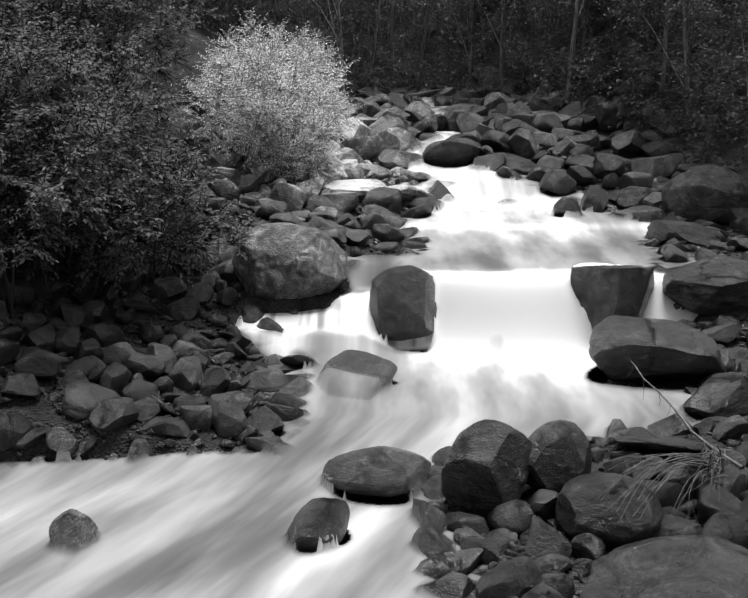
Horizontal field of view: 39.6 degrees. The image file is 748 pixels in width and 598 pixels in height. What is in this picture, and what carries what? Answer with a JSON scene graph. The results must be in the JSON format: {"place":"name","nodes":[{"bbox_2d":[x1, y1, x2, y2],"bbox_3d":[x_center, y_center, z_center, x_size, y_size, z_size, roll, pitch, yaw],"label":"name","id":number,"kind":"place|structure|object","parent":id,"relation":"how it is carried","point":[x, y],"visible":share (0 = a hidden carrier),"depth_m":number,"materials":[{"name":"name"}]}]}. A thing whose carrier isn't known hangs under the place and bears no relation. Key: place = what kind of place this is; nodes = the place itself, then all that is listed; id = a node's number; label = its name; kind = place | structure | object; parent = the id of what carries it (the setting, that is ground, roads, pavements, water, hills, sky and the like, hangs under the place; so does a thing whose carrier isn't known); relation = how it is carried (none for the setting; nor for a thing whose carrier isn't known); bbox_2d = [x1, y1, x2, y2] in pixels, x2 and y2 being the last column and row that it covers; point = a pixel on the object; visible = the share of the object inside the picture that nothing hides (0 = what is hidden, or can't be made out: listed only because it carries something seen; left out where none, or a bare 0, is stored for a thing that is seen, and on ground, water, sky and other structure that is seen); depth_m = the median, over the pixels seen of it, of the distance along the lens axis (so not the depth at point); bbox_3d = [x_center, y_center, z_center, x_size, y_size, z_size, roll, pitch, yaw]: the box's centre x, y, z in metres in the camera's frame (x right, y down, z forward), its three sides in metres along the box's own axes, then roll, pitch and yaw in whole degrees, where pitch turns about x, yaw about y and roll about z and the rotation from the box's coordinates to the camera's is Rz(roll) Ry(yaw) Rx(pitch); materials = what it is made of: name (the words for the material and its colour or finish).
{"place":"outdoors","nodes":[
{"label":"outdoors","id":0,"kind":"place"},
{"bbox_2d":[0,88,701,597],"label":"stream water","id":1,"kind":"structure","parent":0,"point":[506,342],"depth_m":14.52,"materials":[{"name":"liquid"}]},
{"bbox_2d":[0,0,747,591],"bbox_3d":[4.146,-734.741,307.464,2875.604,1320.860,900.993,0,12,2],"label":"ground","id":2,"kind":"structure","parent":0,"point":[40,412],"depth_m":19.56,"materials":[{"name":"soil"}]},
{"bbox_2d":[0,0,259,324],"bbox_3d":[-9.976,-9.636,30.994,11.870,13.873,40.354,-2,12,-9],"label":"bush","id":3,"kind":"object","parent":2,"relation":"on","point":[53,189],"depth_m":17.24,"materials":[{"name":"black plant"}]},
{"bbox_2d":[167,6,365,186],"bbox_3d":[-2.575,-5.160,27.051,4.603,4.453,9.930,0,12,2],"label":"bush","id":4,"kind":"object","parent":2,"relation":"on","point":[224,66],"depth_m":24.21,"materials":[{"name":"grey plant"}]},
{"bbox_2d":[0,77,747,597],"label":"bank rocks","id":5,"kind":"object","parent":2,"relation":"on","point":[474,477],"visible":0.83,"depth_m":15.92,"materials":[{"name":"grey stone"}]},
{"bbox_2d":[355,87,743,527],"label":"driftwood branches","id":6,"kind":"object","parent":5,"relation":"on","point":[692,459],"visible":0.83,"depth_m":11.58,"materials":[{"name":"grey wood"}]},
{"bbox_2d":[156,0,747,174],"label":"forest","id":7,"kind":"object","parent":2,"relation":"on","point":[637,74],"depth_m":36.68,"materials":[{"name":"black plant"}]}
]}

